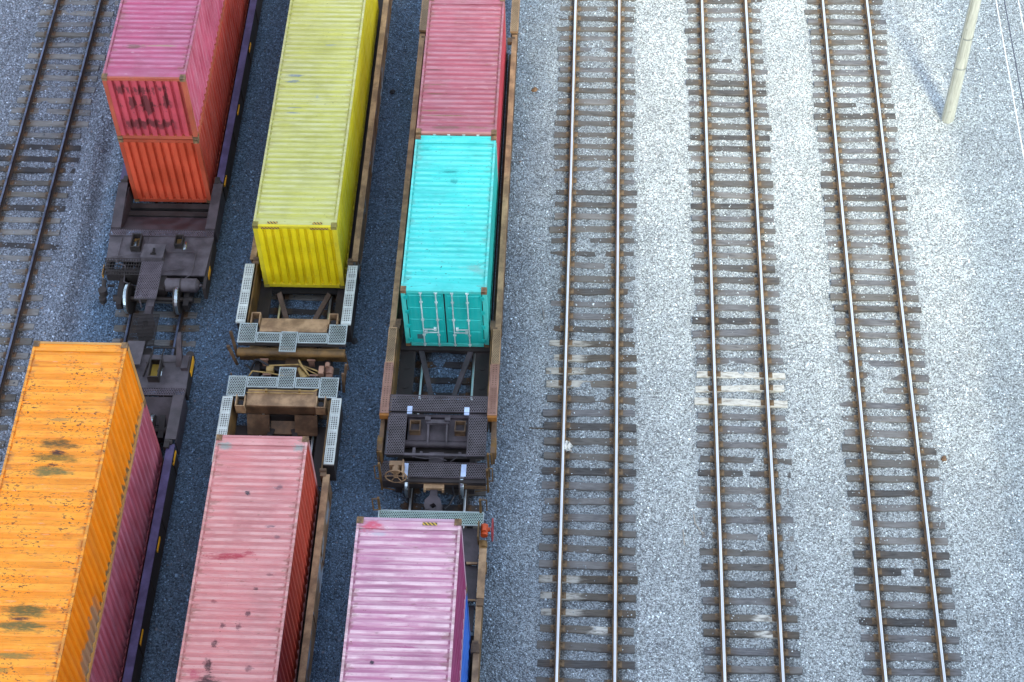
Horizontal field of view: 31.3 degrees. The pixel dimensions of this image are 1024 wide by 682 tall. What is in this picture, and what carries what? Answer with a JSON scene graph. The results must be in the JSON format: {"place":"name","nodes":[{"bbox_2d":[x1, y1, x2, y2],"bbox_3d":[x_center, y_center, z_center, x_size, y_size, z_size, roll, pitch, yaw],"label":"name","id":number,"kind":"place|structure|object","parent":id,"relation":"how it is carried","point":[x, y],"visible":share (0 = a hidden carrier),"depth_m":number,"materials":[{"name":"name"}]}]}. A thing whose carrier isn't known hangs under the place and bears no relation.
{"place":"outdoors","nodes":[
{"label":"outdoors","id":0,"kind":"place"},
{"bbox_2d":[0,0,1023,681],"bbox_3d":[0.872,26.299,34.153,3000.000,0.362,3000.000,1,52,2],"label":"gravel ground","id":1,"kind":"structure","parent":0,"point":[730,34],"depth_m":54.57,"materials":[{"name":"grey gravel"}]},
{"bbox_2d":[0,0,118,461],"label":"railway track","id":2,"kind":"structure","parent":1,"relation":"on","point":[17,326],"depth_m":59.54,"materials":[{"name":"brown wood"}]},
{"bbox_2d":[112,202,204,442],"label":"railway track","id":3,"kind":"structure","parent":1,"relation":"on","point":[175,329],"depth_m":54.96,"materials":[{"name":"brown wood"}]},
{"bbox_2d":[122,314,194,681],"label":"well car","id":4,"kind":"object","parent":3,"relation":"on","point":[166,376],"visible":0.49,"depth_m":51.65,"materials":[{"name":"purple paint"}]},
{"bbox_2d":[89,401,163,681],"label":"shipping container","id":5,"kind":"object","parent":4,"relation":"in","point":[113,639],"visible":0.36,"depth_m":47.73,"materials":[{"name":"metal"}]},
{"bbox_2d":[0,341,145,681],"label":"shipping container","id":6,"kind":"object","parent":5,"relation":"on","point":[66,470],"visible":1,"depth_m":44.51,"materials":[{"name":"orange metal"}]},
{"bbox_2d":[98,0,262,329],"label":"well car","id":7,"kind":"object","parent":3,"relation":"on","point":[178,265],"visible":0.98,"depth_m":55.69,"materials":[{"name":"purple paint"}]},
{"bbox_2d":[118,0,249,202],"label":"shipping container","id":8,"kind":"object","parent":7,"relation":"in","point":[171,170],"visible":0.45,"depth_m":56.77,"materials":[{"name":"orange metal"}]},
{"bbox_2d":[101,0,225,139],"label":"shipping container","id":9,"kind":"object","parent":8,"relation":"on","point":[156,73],"visible":1,"depth_m":54.21,"materials":[{"name":"metal"}]},
{"bbox_2d":[250,294,340,461],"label":"railway track","id":10,"kind":"structure","parent":1,"relation":"on","point":[278,311],"depth_m":55.22,"materials":[{"name":"brown wood"}]},
{"bbox_2d":[212,359,347,681],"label":"well car","id":11,"kind":"object","parent":10,"relation":"on","point":[304,398],"visible":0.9,"depth_m":51.60,"materials":[{"name":"beige metal"}]},
{"bbox_2d":[176,434,319,681],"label":"shipping container","id":12,"kind":"object","parent":11,"relation":"in","point":[246,608],"visible":1,"depth_m":46.23,"materials":[{"name":"metal"}]},
{"bbox_2d":[226,0,392,377],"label":"well car","id":13,"kind":"object","parent":10,"relation":"on","point":[314,342],"visible":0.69,"depth_m":53.82,"materials":[{"name":"beige metal"}]},
{"bbox_2d":[252,0,378,287],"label":"shipping container","id":14,"kind":"object","parent":13,"relation":"on","point":[302,224],"visible":1,"depth_m":55.16,"materials":[{"name":"yellow metal"}]},
{"bbox_2d":[400,352,486,594],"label":"railway track","id":15,"kind":"structure","parent":1,"relation":"on","point":[410,504],"depth_m":53.21,"materials":[{"name":"brown wood"}]},
{"bbox_2d":[371,497,493,681],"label":"well car","id":16,"kind":"object","parent":15,"relation":"on","point":[473,544],"visible":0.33,"depth_m":48.73,"materials":[{"name":"metal"}]},
{"bbox_2d":[460,592,470,681],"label":"shipping container","id":17,"kind":"object","parent":16,"relation":"on","point":[465,665],"visible":0.14,"depth_m":45.55,"materials":[{"name":"blue metal"}]},
{"bbox_2d":[340,516,466,681],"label":"shipping container","id":18,"kind":"object","parent":17,"relation":"on","point":[406,606],"visible":1,"depth_m":41.39,"materials":[{"name":"pink metal"}]},
{"bbox_2d":[373,0,519,510],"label":"well car","id":19,"kind":"object","parent":15,"relation":"on","point":[433,451],"visible":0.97,"depth_m":51.49,"materials":[{"name":"beige metal"}]},
{"bbox_2d":[400,135,498,346],"bbox_3d":[-1.785,-2.998,54.372,2.444,2.564,6.118,1,52,2],"label":"shipping container","id":20,"kind":"object","parent":19,"relation":"in","point":[446,288],"visible":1,"depth_m":53.06,"materials":[{"name":"teal metal"}]},
{"bbox_2d":[403,292,446,345],"bbox_3d":[-2.489,-0.626,52.566,1.122,2.440,0.104,1,52,2],"label":"door","id":21,"kind":"structure","parent":20,"relation":"in","point":[425,311],"depth_m":52.53,"materials":[{"name":"teal paint"}]},
{"bbox_2d":[445,293,485,346],"bbox_3d":[-1.324,-0.603,52.518,1.122,2.440,0.104,1,52,2],"label":"door","id":22,"kind":"structure","parent":20,"relation":"in","point":[464,312],"depth_m":52.52,"materials":[{"name":"teal paint"}]},
{"bbox_2d":[416,0,506,190],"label":"shipping container","id":23,"kind":"object","parent":19,"relation":"in","point":[462,89],"visible":0.66,"depth_m":57.03,"materials":[{"name":"pink metal"}]},
{"bbox_2d":[536,0,637,681],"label":"railway track","id":24,"kind":"structure","parent":1,"relation":"on","point":[615,580],"depth_m":53.42,"materials":[{"name":"brown wood"}]},
{"bbox_2d":[564,440,572,451],"bbox_3d":[1.580,2.989,51.898,0.298,0.193,0.399,1,52,2],"label":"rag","id":25,"kind":"object","parent":24,"relation":"on","point":[568,445],"visible":1,"depth_m":51.87,"materials":[{"name":"white fabric"}]},
{"bbox_2d":[685,0,802,681],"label":"railway track","id":26,"kind":"structure","parent":1,"relation":"on","point":[722,633],"depth_m":54.09,"materials":[{"name":"brown wood"}]},
{"bbox_2d":[804,0,961,681],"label":"railway track","id":27,"kind":"structure","parent":1,"relation":"on","point":[879,622],"depth_m":53.91,"materials":[{"name":"brown wood"}]},
{"bbox_2d":[941,0,981,123],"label":"utility pole","id":28,"kind":"object","parent":1,"relation":"on","point":[956,80],"visible":0.91,"depth_m":57.52,"materials":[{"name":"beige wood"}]},
{"bbox_2d":[995,0,1023,158],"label":"overhead wire","id":29,"kind":"object","parent":28,"relation":"attached to","point":[1010,79],"visible":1,"depth_m":49.17,"materials":[{"name":"white metal"}]},
{"bbox_2d":[1004,0,1023,109],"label":"overhead wire","id":30,"kind":"object","parent":28,"relation":"attached to","point":[1014,56],"visible":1,"depth_m":49.73,"materials":[{"name":"white metal"}]},
{"bbox_2d":[1018,0,1023,30],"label":"overhead wire","id":31,"kind":"object","parent":28,"relation":"attached to","point":[1021,15],"visible":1,"depth_m":50.72,"materials":[{"name":"white metal"}]}
]}

